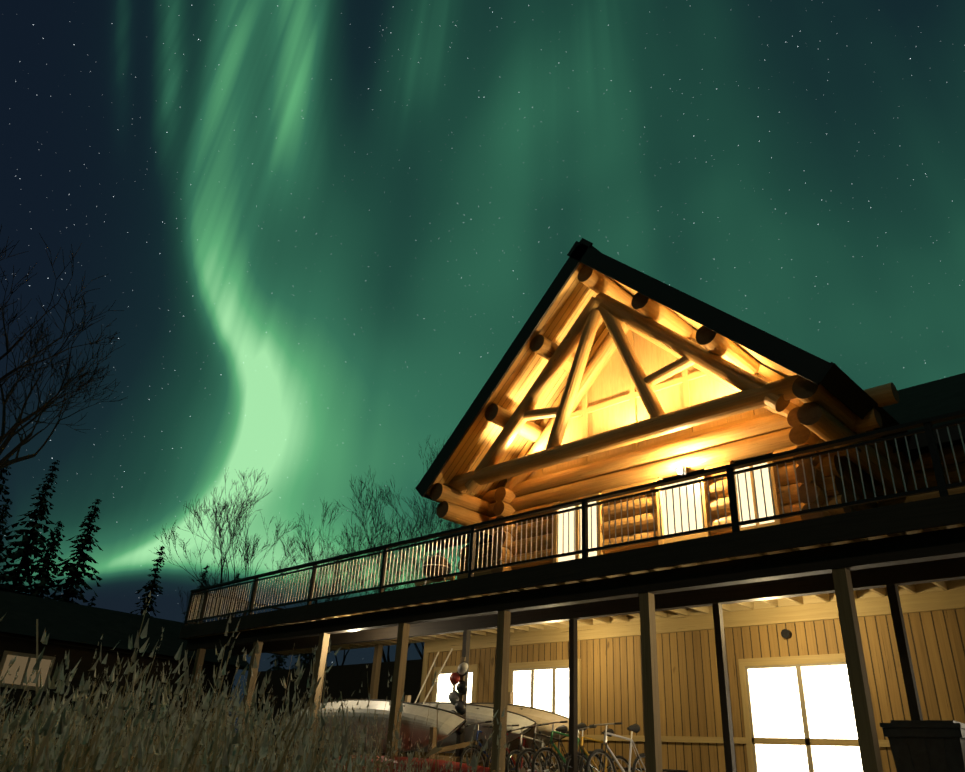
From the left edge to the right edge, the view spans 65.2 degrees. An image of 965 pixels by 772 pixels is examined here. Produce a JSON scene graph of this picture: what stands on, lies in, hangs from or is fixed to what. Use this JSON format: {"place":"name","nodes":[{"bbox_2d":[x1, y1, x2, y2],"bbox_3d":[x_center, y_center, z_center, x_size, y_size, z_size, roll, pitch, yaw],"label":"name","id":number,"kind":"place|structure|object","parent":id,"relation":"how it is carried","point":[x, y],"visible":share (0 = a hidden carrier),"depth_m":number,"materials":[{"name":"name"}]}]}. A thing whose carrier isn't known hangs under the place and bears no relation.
{"place":"outdoors","nodes":[
{"label":"outdoors","id":0,"kind":"place"},
{"bbox_2d":[0,591,540,771],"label":"grass","id":1,"kind":"structure","parent":0,"point":[114,750],"depth_m":1.50,"materials":[{"name":"plant"}]},
{"bbox_2d":[0,0,964,746],"label":"sky","id":2,"kind":"structure","parent":0,"point":[319,230],"materials":[{"name":"green"}]},
{"bbox_2d":[505,310,803,485],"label":"gable wall","id":3,"kind":"structure","parent":0,"point":[611,399],"depth_m":15.84,"materials":[{"name":"brown wood"}]},
{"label":"slab pavement","id":4,"kind":"structure","parent":0,"visible":0},
{"bbox_2d":[324,648,513,763],"bbox_3d":[-1.238,6.280,14.586,3.090,2.508,2.050,-22,-36,40],"label":"boat rack","id":5,"kind":"object","parent":4,"relation":"on","point":[432,735],"visible":0.33,"depth_m":13.23,"materials":[{"name":"brown wood"}]},
{"bbox_2d":[277,699,489,771],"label":"canoe","id":6,"kind":"object","parent":5,"relation":"attached to","point":[449,722],"depth_m":13.40,"materials":[{"name":"white plastic"}]},
{"bbox_2d":[411,702,536,752],"bbox_3d":[-0.921,6.639,14.639,4.620,0.940,0.575,-20,-9,38],"label":"canoe","id":7,"kind":"object","parent":5,"relation":"attached to","point":[478,713],"visible":0.29,"depth_m":13.66,"materials":[{"name":"grey"}]},
{"bbox_2d":[466,702,568,753],"bbox_3d":[-0.060,6.657,14.641,4.421,0.940,0.575,-22,-14,40],"label":"canoe","id":8,"kind":"object","parent":5,"relation":"on","point":[539,716],"visible":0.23,"depth_m":13.56,"materials":[{"name":"grey"}]},
{"bbox_2d":[459,720,523,770],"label":"bicycle","id":9,"kind":"object","parent":4,"relation":"on","point":[474,747],"visible":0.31,"depth_m":13.31,"materials":[{"name":"black metal"}]},
{"bbox_2d":[486,724,543,771],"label":"bicycle","id":10,"kind":"object","parent":4,"relation":"on","point":[509,764],"visible":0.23,"depth_m":13.14,"materials":[{"name":"black metal"}]},
{"bbox_2d":[505,727,564,771],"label":"bicycle","id":11,"kind":"object","parent":4,"relation":"on","point":[513,752],"visible":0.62,"depth_m":12.85,"materials":[{"name":"metal"}]},
{"bbox_2d":[515,723,584,771],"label":"bicycle","id":12,"kind":"object","parent":4,"relation":"on","point":[563,729],"visible":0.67,"depth_m":12.54,"materials":[{"name":"metal"}]},
{"bbox_2d":[531,721,603,771],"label":"bicycle","id":13,"kind":"object","parent":4,"relation":"on","point":[550,750],"visible":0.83,"depth_m":12.11,"materials":[{"name":"metal"}]},
{"bbox_2d":[565,726,631,771],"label":"bicycle","id":14,"kind":"object","parent":4,"relation":"on","point":[585,758],"visible":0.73,"depth_m":12.02,"materials":[{"name":"metal"}]},
{"bbox_2d":[511,762,687,771],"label":"bike rack","id":15,"kind":"object","parent":4,"relation":"on","point":[664,770],"visible":0.25,"depth_m":12.33,"materials":[{"name":"metal"}]},
{"bbox_2d":[585,722,645,771],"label":"bicycle","id":16,"kind":"object","parent":4,"relation":"on","point":[635,727],"visible":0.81,"depth_m":11.65,"materials":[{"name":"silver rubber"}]},
{"bbox_2d":[880,720,964,771],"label":"wheelie bin","id":17,"kind":"object","parent":4,"relation":"on","point":[927,745],"visible":1,"depth_m":8.33,"materials":[{"name":"plastic"}]},
{"label":"ground","id":18,"kind":"structure","parent":0,"visible":0},
{"bbox_2d":[0,224,127,468],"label":"bare tree","id":19,"kind":"object","parent":18,"relation":"on","point":[10,433],"visible":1,"depth_m":14.61,"materials":[{"name":"brown plant"}]},
{"bbox_2d":[0,591,249,756],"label":"distant cabin","id":20,"kind":"object","parent":18,"relation":"on","point":[76,631],"visible":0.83,"depth_m":23.66,"materials":[{"name":"brown wood"}]},
{"bbox_2d":[0,459,309,729],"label":"spruce trees","id":21,"kind":"object","parent":18,"relation":"on","point":[41,588],"visible":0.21,"depth_m":34.40,"materials":[{"name":"green plant"}]},
{"bbox_2d":[149,433,468,667],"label":"bare trees","id":22,"kind":"object","parent":18,"relation":"on","point":[225,506],"visible":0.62,"depth_m":30.97,"materials":[{"name":"brown plant"}]},
{"bbox_2d":[180,568,922,771],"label":"deck posts","id":23,"kind":"object","parent":18,"relation":"on","point":[870,754],"visible":0.67,"depth_m":10.31,"materials":[{"name":"brown wood"}]},
{"bbox_2d":[449,657,467,734],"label":"helmets on post","id":24,"kind":"object","parent":23,"relation":"attached to","point":[455,696],"visible":0.75,"depth_m":13.71,"materials":[{"name":"grey plastic"}]},
{"bbox_2d":[179,493,964,655],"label":"deck","id":25,"kind":"structure","parent":23,"relation":"on","point":[918,546],"depth_m":10.85,"materials":[{"name":"brown wood"}]},
{"bbox_2d":[414,576,454,585],"bbox_3d":[-1.224,4.696,16.706,1.300,0.950,0.500,-22,-36,40],"label":"deck bench","id":26,"kind":"object","parent":25,"relation":"on","point":[429,581],"visible":0.06,"depth_m":17.07,"materials":[{"name":"brown wood"}]},
{"bbox_2d":[422,553,450,584],"bbox_3d":[-0.988,4.021,15.591,0.673,1.173,0.701,-22,-36,40],"label":"kettle barbecue","id":27,"kind":"object","parent":25,"relation":"on","point":[436,567],"visible":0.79,"depth_m":15.55,"materials":[{"name":"black metal"}]},
{"bbox_2d":[183,409,964,625],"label":"deck railing","id":28,"kind":"object","parent":25,"relation":"on","point":[942,487],"visible":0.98,"depth_m":10.98,"materials":[{"name":"metal"}]},
{"bbox_2d":[482,382,898,572],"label":"log walls","id":29,"kind":"structure","parent":25,"relation":"on","point":[772,433],"depth_m":14.11,"materials":[{"name":"brown wood"}]},
{"bbox_2d":[553,461,782,562],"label":"doors and windows","id":30,"kind":"structure","parent":29,"relation":"attached to","point":[759,494],"depth_m":13.73,"materials":[{"name":"white wood"}]},
{"bbox_2d":[430,265,907,534],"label":"gable truss logs","id":31,"kind":"object","parent":29,"relation":"attached to","point":[824,414],"visible":0.83,"depth_m":14.67,"materials":[{"name":"brown wood"}]},
{"bbox_2d":[415,238,928,538],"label":"gable roof","id":32,"kind":"structure","parent":29,"relation":"on","point":[561,305],"depth_m":16.11,"materials":[{"name":"brown wood"}]},
{"bbox_2d":[677,467,686,475],"bbox_3d":[3.672,1.589,13.933,0.140,0.200,0.195,-22,-36,40],"label":"wall lamp","id":33,"kind":"object","parent":29,"relation":"attached to","point":[682,471],"visible":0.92,"depth_m":13.93,"materials":[{"name":"metal"}]},
{"bbox_2d":[248,589,964,771],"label":"storey","id":34,"kind":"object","parent":18,"relation":"on","point":[792,710],"visible":0.5,"depth_m":12.14,"materials":[{"name":"beige wood"}]},
{"bbox_2d":[425,373,964,578],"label":"block","id":35,"kind":"structure","parent":34,"relation":"on","point":[932,398],"depth_m":14.86,"materials":[{"name":"brown wood"}]}
]}

